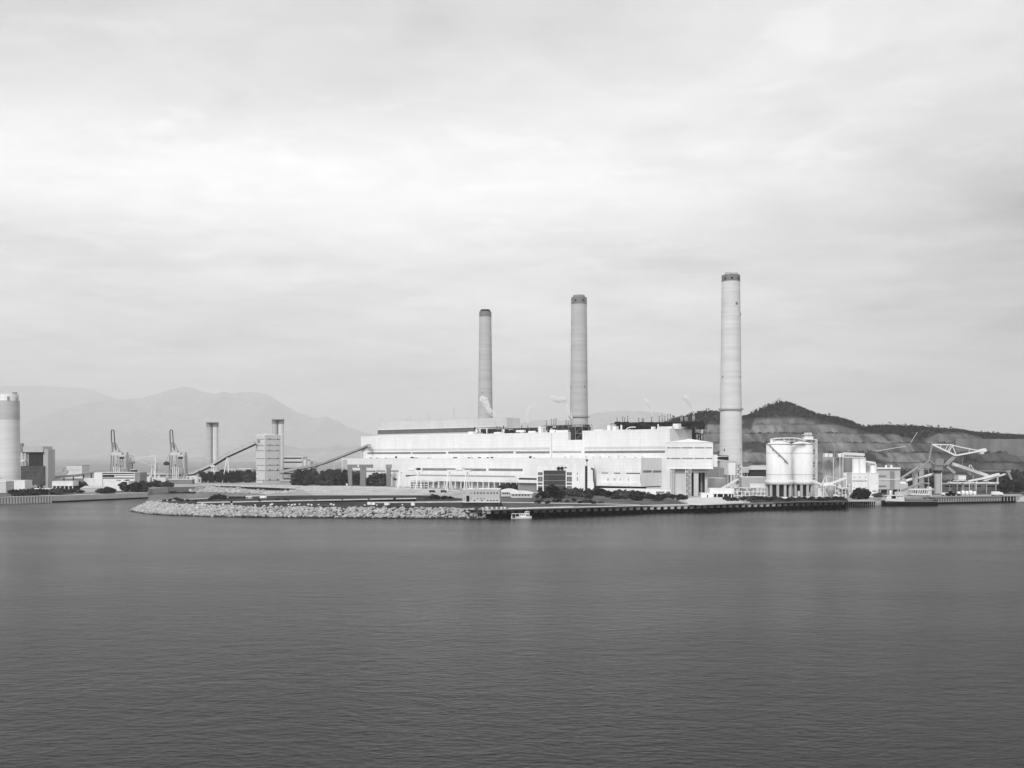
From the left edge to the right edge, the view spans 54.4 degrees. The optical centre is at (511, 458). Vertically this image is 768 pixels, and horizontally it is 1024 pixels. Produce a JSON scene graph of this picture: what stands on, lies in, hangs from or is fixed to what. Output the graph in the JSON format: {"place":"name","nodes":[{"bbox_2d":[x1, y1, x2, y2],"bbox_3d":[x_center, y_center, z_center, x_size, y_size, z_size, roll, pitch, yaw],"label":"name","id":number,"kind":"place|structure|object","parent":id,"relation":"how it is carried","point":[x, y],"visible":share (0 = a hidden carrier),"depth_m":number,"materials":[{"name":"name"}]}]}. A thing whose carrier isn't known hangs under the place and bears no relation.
{"place":"outdoors","nodes":[
{"label":"outdoors","id":0,"kind":"place"},
{"bbox_2d":[0,386,116,426],"bbox_3d":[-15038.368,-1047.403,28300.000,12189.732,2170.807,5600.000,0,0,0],"label":"distant range","id":1,"kind":"structure","parent":0,"point":[37,402],"depth_m":28583.43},
{"bbox_2d":[67,465,89,477],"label":"pale building","id":2,"kind":"structure","parent":0,"point":[75,469],"depth_m":1330.00,"materials":[{"name":"grey paint"}]},
{"bbox_2d":[20,387,377,460],"bbox_3d":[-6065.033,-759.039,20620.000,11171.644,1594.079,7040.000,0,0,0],"label":"mountains","id":3,"kind":"structure","parent":0,"point":[142,427],"depth_m":19759.46,"materials":[{"name":"grey"}]},
{"bbox_2d":[193,485,292,493],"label":"basin bank","id":4,"kind":"structure","parent":0,"point":[251,489],"depth_m":1052.14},
{"bbox_2d":[188,484,299,493],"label":"bank stones","id":5,"kind":"object","parent":4,"relation":"on","point":[246,490],"visible":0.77,"depth_m":1049.66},
{"bbox_2d":[143,445,360,461],"bbox_3d":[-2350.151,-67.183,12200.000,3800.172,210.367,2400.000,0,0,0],"label":"hills","id":6,"kind":"structure","parent":0,"point":[323,454],"depth_m":11895.30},
{"bbox_2d":[256,434,280,482],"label":"transfer tower","id":7,"kind":"structure","parent":0,"point":[268,457],"depth_m":1232.41,"materials":[{"name":"white paint"}]},
{"bbox_2d":[132,508,485,518],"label":"breakwater slope","id":8,"kind":"structure","parent":0,"point":[441,517],"depth_m":587.23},
{"bbox_2d":[130,500,485,517],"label":"rock armour","id":9,"kind":"object","parent":8,"relation":"on","point":[152,507],"visible":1,"depth_m":595.98,"materials":[{"name":"stone"}]},
{"bbox_2d":[214,485,459,491],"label":"coast road","id":10,"kind":"structure","parent":0,"point":[343,486],"depth_m":1070.78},
{"bbox_2d":[386,465,391,486],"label":"duct column","id":11,"kind":"structure","parent":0,"point":[388,475],"depth_m":1070.50,"materials":[{"name":"grey paint"}]},
{"bbox_2d":[0,461,1023,767],"bbox_3d":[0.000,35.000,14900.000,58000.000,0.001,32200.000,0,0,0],"label":"sea","id":12,"kind":"structure","parent":0,"point":[870,637],"depth_m":193.73,"materials":[{"name":"grey liquid"}]},
{"bbox_2d":[511,511,531,518],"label":"workboat","id":13,"kind":"object","parent":12,"relation":"on","point":[525,515],"visible":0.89,"depth_m":581.82,"materials":[{"name":"white paint"}]},
{"bbox_2d":[847,500,875,506],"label":"piled jetty","id":14,"kind":"object","parent":12,"relation":"in","point":[857,503],"visible":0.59,"depth_m":724.94,"materials":[{"name":"concrete"}]},
{"bbox_2d":[881,488,937,505],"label":"cargo ship","id":15,"kind":"object","parent":12,"relation":"on","point":[896,499],"visible":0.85,"depth_m":738.01,"materials":[{"name":"black paint"}]},
{"bbox_2d":[923,495,1016,503],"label":"sheet pile pier","id":16,"kind":"structure","parent":12,"relation":"in","point":[971,499],"depth_m":783.90,"materials":[{"name":"grey paint"}]},
{"bbox_2d":[0,0,1023,433],"label":"sky","id":17,"kind":"structure","parent":0,"point":[316,207],"materials":[{"name":"grey"}]},
{"bbox_2d":[32,481,1023,508],"bbox_3d":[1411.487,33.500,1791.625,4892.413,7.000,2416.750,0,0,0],"label":"land","id":18,"kind":"structure","parent":0,"point":[456,494],"depth_m":857.31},
{"bbox_2d":[0,487,130,496],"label":"yard grass","id":19,"kind":"structure","parent":18,"relation":"on","point":[5,495],"depth_m":856.16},
{"bbox_2d":[0,481,13,492],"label":"white block","id":20,"kind":"structure","parent":19,"relation":"on","point":[5,486],"depth_m":870.91,"materials":[{"name":"paint"}]},
{"bbox_2d":[0,392,20,480],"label":"chimney","id":21,"kind":"object","parent":19,"relation":"on","point":[10,467],"visible":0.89,"depth_m":925.08,"materials":[{"name":"concrete"}]},
{"bbox_2d":[12,480,31,489],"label":"white block","id":22,"kind":"structure","parent":19,"relation":"on","point":[22,484],"depth_m":905.00,"materials":[{"name":"paint"}]},
{"bbox_2d":[20,443,54,487],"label":"boiler house","id":23,"kind":"structure","parent":19,"relation":"on","point":[38,469],"depth_m":1001.00,"materials":[{"name":"grey metal"}]},
{"bbox_2d":[52,481,78,489],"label":"white shed","id":24,"kind":"structure","parent":19,"relation":"on","point":[65,484],"depth_m":915.00,"materials":[{"name":"paint"}]},
{"bbox_2d":[55,468,94,480],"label":"conveyor","id":25,"kind":"object","parent":19,"relation":"on","point":[73,475],"visible":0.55,"depth_m":1060.07,"materials":[{"name":"grey metal"}]},
{"bbox_2d":[84,472,146,485],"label":"striped long building","id":26,"kind":"structure","parent":19,"relation":"on","point":[99,478],"depth_m":1009.90,"materials":[{"name":"white paint"}]},
{"bbox_2d":[105,481,134,490],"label":"white store","id":27,"kind":"structure","parent":19,"relation":"on","point":[112,484],"depth_m":925.00,"materials":[{"name":"paint"}]},
{"bbox_2d":[0,493,147,503],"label":"quay","id":28,"kind":"structure","parent":18,"relation":"on","point":[35,499],"depth_m":807.90,"materials":[{"name":"grey paint"}]},
{"bbox_2d":[80,486,107,492],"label":"shallow roofed building","id":29,"kind":"structure","parent":18,"relation":"on","point":[89,489],"depth_m":880.00,"materials":[{"name":"concrete"}]},
{"bbox_2d":[110,430,128,471],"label":"ship unloader crane","id":30,"kind":"object","parent":18,"relation":"on","point":[117,468],"visible":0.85,"depth_m":1290.00,"materials":[{"name":"grey metal"}]},
{"bbox_2d":[126,455,156,477],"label":"bucket wheel stacker","id":31,"kind":"object","parent":18,"relation":"on","point":[130,462],"visible":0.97,"depth_m":1284.83,"materials":[{"name":"grey metal"}]},
{"bbox_2d":[149,487,194,493],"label":"basin wall","id":32,"kind":"structure","parent":18,"relation":"on","point":[169,489],"depth_m":1035.19,"materials":[{"name":"concrete"}]},
{"bbox_2d":[168,430,187,478],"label":"ship unloader crane","id":33,"kind":"object","parent":18,"relation":"on","point":[177,453],"visible":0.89,"depth_m":1290.00,"materials":[{"name":"grey metal"}]},
{"bbox_2d":[168,479,194,483],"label":"dark wharf shed","id":34,"kind":"structure","parent":18,"relation":"on","point":[183,481],"depth_m":1170.00,"materials":[{"name":"grey paint"}]},
{"bbox_2d":[137,440,255,482],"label":"sloping conveyor","id":35,"kind":"object","parent":18,"relation":"on","point":[212,466],"visible":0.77,"depth_m":1262.78,"materials":[{"name":"grey metal"}]},
{"bbox_2d":[206,422,218,472],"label":"twin flue chimney","id":36,"kind":"object","parent":18,"relation":"on","point":[212,441],"visible":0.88,"depth_m":1326.71,"materials":[{"name":"concrete"}]},
{"bbox_2d":[271,419,284,479],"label":"twin flue chimney","id":37,"kind":"object","parent":18,"relation":"on","point":[277,426],"visible":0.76,"depth_m":1297.22,"materials":[{"name":"concrete"}]},
{"bbox_2d":[284,457,312,479],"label":"striped store","id":38,"kind":"structure","parent":18,"relation":"on","point":[291,462],"depth_m":1300.00,"materials":[{"name":"white paint"}]},
{"bbox_2d":[197,498,415,502],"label":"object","id":39,"kind":"object","parent":18,"relation":"on","point":[359,500],"visible":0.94,"depth_m":688.85,"materials":[{"name":"concrete"}]},
{"bbox_2d":[160,495,484,510],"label":"breakwater grass","id":40,"kind":"structure","parent":18,"relation":"on","point":[362,503],"depth_m":680.60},
{"bbox_2d":[462,488,501,505],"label":"pump house","id":41,"kind":"structure","parent":40,"relation":"on","point":[481,496],"depth_m":627.85,"materials":[{"name":"white paint"}]},
{"bbox_2d":[279,444,370,473],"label":"rising conveyor","id":42,"kind":"object","parent":18,"relation":"on","point":[315,466],"visible":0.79,"depth_m":1191.53,"materials":[{"name":"grey metal"}]},
{"bbox_2d":[320,469,336,485],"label":"broadleaf tree","id":43,"kind":"object","parent":18,"relation":"on","point":[329,478],"visible":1,"depth_m":1099.62,"materials":[{"name":"black plant"}]},
{"bbox_2d":[333,471,343,485],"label":"broadleaf tree","id":44,"kind":"object","parent":18,"relation":"on","point":[339,476],"visible":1,"depth_m":1105.27,"materials":[{"name":"black plant"}]},
{"bbox_2d":[241,486,452,494],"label":"gravel bank","id":45,"kind":"structure","parent":18,"relation":"on","point":[341,491],"depth_m":908.62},
{"bbox_2d":[347,465,372,485],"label":"duct support frame","id":46,"kind":"object","parent":18,"relation":"on","point":[362,474],"visible":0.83,"depth_m":1085.50,"materials":[{"name":"grey paint"}]},
{"bbox_2d":[397,468,422,488],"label":"gantry crane","id":47,"kind":"object","parent":18,"relation":"on","point":[411,470],"visible":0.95,"depth_m":987.26,"materials":[{"name":"white metal"}]},
{"bbox_2d":[375,501,462,502],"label":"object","id":48,"kind":"object","parent":18,"relation":"on","point":[422,502],"visible":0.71,"depth_m":678.00,"materials":[{"name":"concrete"}]},
{"bbox_2d":[410,481,437,488],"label":"open storage rack","id":49,"kind":"object","parent":18,"relation":"on","point":[418,485],"visible":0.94,"depth_m":996.29,"materials":[{"name":"white metal"}]},
{"bbox_2d":[445,467,470,491],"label":"gantry crane","id":50,"kind":"object","parent":18,"relation":"on","point":[460,469],"visible":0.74,"depth_m":903.10,"materials":[{"name":"white metal"}]},
{"bbox_2d":[410,476,517,489],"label":"workshop range","id":51,"kind":"structure","parent":18,"relation":"on","point":[483,482],"depth_m":994.25,"materials":[{"name":"white paint"}]},
{"bbox_2d":[478,309,492,418],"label":"chimney","id":52,"kind":"object","parent":18,"relation":"on","point":[485,409],"visible":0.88,"depth_m":1232.93,"materials":[{"name":"concrete"}]},
{"bbox_2d":[342,455,660,488],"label":"turbine hall","id":53,"kind":"structure","parent":18,"relation":"on","point":[650,468],"depth_m":988.75,"materials":[{"name":"white paint"}]},
{"bbox_2d":[596,474,645,488],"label":"coal mill annex","id":54,"kind":"object","parent":53,"relation":"attached to","point":[638,481],"visible":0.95,"depth_m":875.24,"materials":[{"name":"white paint"}]},
{"bbox_2d":[518,476,536,491],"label":"loading shed","id":55,"kind":"structure","parent":18,"relation":"on","point":[527,483],"depth_m":914.21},
{"bbox_2d":[361,424,702,488],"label":"power hall","id":56,"kind":"structure","parent":18,"relation":"on","point":[648,443],"depth_m":1000.66,"materials":[{"name":"white paint"}]},
{"bbox_2d":[378,418,519,435],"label":"roof penthouse","id":57,"kind":"object","parent":56,"relation":"on","point":[435,427],"visible":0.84,"depth_m":1129.88,"materials":[{"name":"white paint"}]},
{"bbox_2d":[468,426,537,433],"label":"rooftop equipment","id":58,"kind":"object","parent":56,"relation":"on","point":[507,430],"visible":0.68,"depth_m":1050.88,"materials":[{"name":"grey metal"}]},
{"bbox_2d":[538,418,590,439],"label":"boiler steelwork","id":59,"kind":"object","parent":56,"relation":"on","point":[576,432],"visible":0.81,"depth_m":988.61,"materials":[{"name":"grey paint"}]},
{"bbox_2d":[595,414,706,430],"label":"boiler house top","id":60,"kind":"structure","parent":56,"relation":"on","point":[627,425],"depth_m":935.91,"materials":[{"name":"grey metal"}]},
{"bbox_2d":[537,459,594,490],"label":"office block","id":61,"kind":"structure","parent":18,"relation":"on","point":[570,476],"depth_m":891.15,"materials":[{"name":"white paint"}]},
{"bbox_2d":[569,294,588,425],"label":"chimney","id":62,"kind":"object","parent":18,"relation":"on","point":[578,396],"visible":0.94,"depth_m":1127.79,"materials":[{"name":"concrete"}]},
{"bbox_2d":[487,493,685,509],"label":"shore grass","id":63,"kind":"structure","parent":18,"relation":"on","point":[608,501],"depth_m":680.60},
{"bbox_2d":[510,491,532,497],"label":"curved roof shelter","id":64,"kind":"object","parent":63,"relation":"on","point":[521,494],"visible":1,"depth_m":760.80,"materials":[{"name":"white paint"}]},
{"bbox_2d":[547,485,558,498],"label":"broadleaf tree","id":65,"kind":"object","parent":63,"relation":"on","point":[553,493],"visible":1,"depth_m":743.26,"materials":[{"name":"black plant"}]},
{"bbox_2d":[575,490,594,498],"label":"shrub","id":66,"kind":"object","parent":63,"relation":"on","point":[585,494],"visible":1,"depth_m":742.78,"materials":[{"name":"black plant"}]},
{"bbox_2d":[591,488,670,494],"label":"white building","id":67,"kind":"structure","parent":63,"relation":"on","point":[656,491],"depth_m":806.51,"materials":[{"name":"paint"}]},
{"bbox_2d":[628,492,643,500],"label":"shrub","id":68,"kind":"object","parent":63,"relation":"on","point":[635,496],"visible":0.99,"depth_m":712.61,"materials":[{"name":"black plant"}]},
{"bbox_2d":[483,501,845,517],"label":"quay wall","id":69,"kind":"structure","parent":18,"relation":"on","point":[631,509],"depth_m":639.63,"materials":[{"name":"concrete"}]},
{"bbox_2d":[666,439,716,495],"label":"bunker house","id":70,"kind":"structure","parent":18,"relation":"on","point":[690,463],"depth_m":793.27,"materials":[{"name":"white paint"}]},
{"bbox_2d":[685,497,743,504],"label":"forecourt","id":71,"kind":"structure","parent":18,"relation":"on","point":[707,500],"depth_m":696.02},
{"bbox_2d":[707,478,724,487],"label":"pump annex","id":72,"kind":"object","parent":18,"relation":"on","point":[715,482],"visible":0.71,"depth_m":855.00,"materials":[{"name":"white paint"}]},
{"bbox_2d":[707,466,729,487],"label":"flue gas duct house","id":73,"kind":"structure","parent":18,"relation":"on","point":[716,472],"depth_m":928.05,"materials":[{"name":"grey paint"}]},
{"bbox_2d":[707,488,733,496],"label":"garage building","id":74,"kind":"structure","parent":18,"relation":"on","point":[721,492],"depth_m":772.00,"materials":[{"name":"white paint"}]},
{"bbox_2d":[724,462,735,487],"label":"ash bin","id":75,"kind":"object","parent":18,"relation":"on","point":[731,468],"visible":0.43,"depth_m":880.00,"materials":[{"name":"metal"}]},
{"bbox_2d":[719,272,742,487],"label":"chimney","id":76,"kind":"object","parent":18,"relation":"on","point":[730,409],"visible":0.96,"depth_m":988.36,"materials":[{"name":"concrete"}]},
{"bbox_2d":[735,464,741,493],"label":"stair tower","id":77,"kind":"structure","parent":18,"relation":"on","point":[738,470],"depth_m":826.20,"materials":[{"name":"white metal"}]},
{"bbox_2d":[731,486,765,496],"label":"pipe rack","id":78,"kind":"object","parent":18,"relation":"on","point":[751,489],"visible":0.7,"depth_m":769.80,"materials":[{"name":"white metal"}]},
{"bbox_2d":[738,476,765,494],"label":"plain grey building","id":79,"kind":"structure","parent":18,"relation":"on","point":[744,481],"depth_m":815.00,"materials":[{"name":"concrete"}]},
{"bbox_2d":[745,465,765,476],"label":"hipped roof hangar","id":80,"kind":"structure","parent":18,"relation":"on","point":[757,470],"depth_m":902.00,"materials":[{"name":"grey metal"}]},
{"bbox_2d":[765,441,792,496],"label":"storage silo","id":81,"kind":"object","parent":18,"relation":"on","point":[778,481],"visible":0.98,"depth_m":783.93,"materials":[{"name":"white paint"}]},
{"bbox_2d":[792,441,813,495],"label":"storage silo","id":82,"kind":"object","parent":18,"relation":"on","point":[802,467],"visible":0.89,"depth_m":798.94,"materials":[{"name":"white paint"}]},
{"bbox_2d":[801,433,816,494],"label":"lift tower","id":83,"kind":"structure","parent":18,"relation":"on","point":[808,436],"depth_m":801.13,"materials":[{"name":"white metal"}]},
{"bbox_2d":[822,457,833,495],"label":"storage silo","id":84,"kind":"object","parent":18,"relation":"on","point":[827,467],"visible":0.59,"depth_m":825.66,"materials":[{"name":"metal"}]},
{"bbox_2d":[812,473,846,496],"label":"mast conveyor","id":85,"kind":"object","parent":18,"relation":"on","point":[823,483],"visible":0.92,"depth_m":769.65,"materials":[{"name":"white metal"}]},
{"bbox_2d":[822,484,850,497],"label":"batching plant","id":86,"kind":"object","parent":18,"relation":"on","point":[830,490],"visible":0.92,"depth_m":764.80,"materials":[{"name":"white metal"}]},
{"bbox_2d":[834,458,843,494],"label":"storage silo","id":87,"kind":"object","parent":18,"relation":"on","point":[838,468],"visible":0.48,"depth_m":820.26,"materials":[{"name":"metal"}]},
{"bbox_2d":[843,473,878,496],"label":"mixing plant block","id":88,"kind":"structure","parent":18,"relation":"on","point":[870,481],"depth_m":780.00,"materials":[{"name":"white paint"}]},
{"bbox_2d":[844,458,851,472],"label":"storage silo","id":89,"kind":"object","parent":88,"relation":"on","point":[847,465],"visible":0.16,"depth_m":836.04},
{"bbox_2d":[852,458,859,472],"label":"storage silo","id":90,"kind":"object","parent":88,"relation":"on","point":[855,465],"visible":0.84,"depth_m":787.56,"materials":[{"name":"white paint"}]},
{"bbox_2d":[859,458,865,472],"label":"storage silo","id":91,"kind":"object","parent":88,"relation":"on","point":[862,465],"visible":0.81,"depth_m":787.61,"materials":[{"name":"white paint"}]},
{"bbox_2d":[843,452,875,464],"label":"silo top conveyor","id":92,"kind":"object","parent":91,"relation":"on","point":[854,454],"visible":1,"depth_m":795.99,"materials":[{"name":"white metal"}]},
{"bbox_2d":[866,465,899,494],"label":"grey plant building","id":93,"kind":"structure","parent":18,"relation":"on","point":[889,478],"depth_m":800.00,"materials":[{"name":"white paint"}]},
{"bbox_2d":[908,487,930,495],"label":"trussed frame","id":94,"kind":"object","parent":18,"relation":"on","point":[927,491],"visible":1,"depth_m":789.75,"materials":[{"name":"white metal"}]},
{"bbox_2d":[900,468,1023,487],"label":"hillfoot scrub","id":95,"kind":"object","parent":18,"relation":"on","point":[1016,475],"visible":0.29,"depth_m":1017.62,"materials":[{"name":"grey plant"}]},
{"bbox_2d":[908,490,1023,494],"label":"yard","id":96,"kind":"structure","parent":18,"relation":"on","point":[932,492],"depth_m":856.16,"materials":[{"name":"concrete"}]},
{"bbox_2d":[917,442,986,493],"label":"boom stacker","id":97,"kind":"object","parent":96,"relation":"on","point":[937,464],"visible":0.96,"depth_m":852.45,"materials":[{"name":"white metal"}]},
{"bbox_2d":[952,460,988,490],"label":"belt boom","id":98,"kind":"object","parent":96,"relation":"on","point":[969,469],"visible":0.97,"depth_m":873.70,"materials":[{"name":"white metal"}]},
{"bbox_2d":[942,483,999,492],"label":"coal store wall","id":99,"kind":"structure","parent":96,"relation":"on","point":[981,487],"depth_m":880.00,"materials":[{"name":"grey paint"}]},
{"bbox_2d":[947,480,998,493],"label":"conveyor jetty deck","id":100,"kind":"structure","parent":96,"relation":"on","point":[971,482],"depth_m":852.65,"materials":[{"name":"white metal"}]},
{"bbox_2d":[967,470,1011,492],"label":"yard conveyor","id":101,"kind":"object","parent":96,"relation":"on","point":[992,476],"visible":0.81,"depth_m":864.00,"materials":[{"name":"white metal"}]},
{"bbox_2d":[996,479,1009,492],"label":"broadleaf tree","id":102,"kind":"object","parent":96,"relation":"on","point":[1002,485],"visible":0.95,"depth_m":854.62,"materials":[{"name":"black plant"}]},
{"bbox_2d":[1012,479,1023,492],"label":"broadleaf tree","id":103,"kind":"object","parent":96,"relation":"on","point":[1019,484],"visible":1,"depth_m":878.69,"materials":[{"name":"black plant"}]},
{"bbox_2d":[520,411,678,432],"bbox_3d":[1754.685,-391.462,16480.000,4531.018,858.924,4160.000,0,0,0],"label":"island hills","id":104,"kind":"structure","parent":0,"point":[602,420],"depth_m":16731.32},
{"bbox_2d":[717,455,738,487],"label":"pipe bridge","id":105,"kind":"structure","parent":0,"point":[725,458],"depth_m":831.48,"materials":[{"name":"white metal"}]},
{"bbox_2d":[749,498,848,502],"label":"silo yard grass","id":106,"kind":"structure","parent":0,"point":[779,500],"depth_m":696.02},
{"bbox_2d":[672,403,1023,484],"bbox_3d":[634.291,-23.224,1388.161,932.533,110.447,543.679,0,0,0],"label":"terraced hill","id":107,"kind":"structure","parent":0,"point":[776,424],"depth_m":1264.13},
{"bbox_2d":[663,399,1023,438],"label":"hilltop wood","id":108,"kind":"object","parent":107,"relation":"on","point":[891,428],"visible":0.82,"depth_m":1346.02,"materials":[{"name":"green plant"}]},
{"bbox_2d":[703,422,1023,473],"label":"terrace scrub","id":109,"kind":"object","parent":107,"relation":"on","point":[967,461],"visible":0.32,"depth_m":1239.63,"materials":[{"name":"grey plant"}]},
{"bbox_2d":[954,439,1023,455],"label":"sprayed retaining wall","id":110,"kind":"structure","parent":107,"relation":"on","point":[1012,447],"depth_m":1250.00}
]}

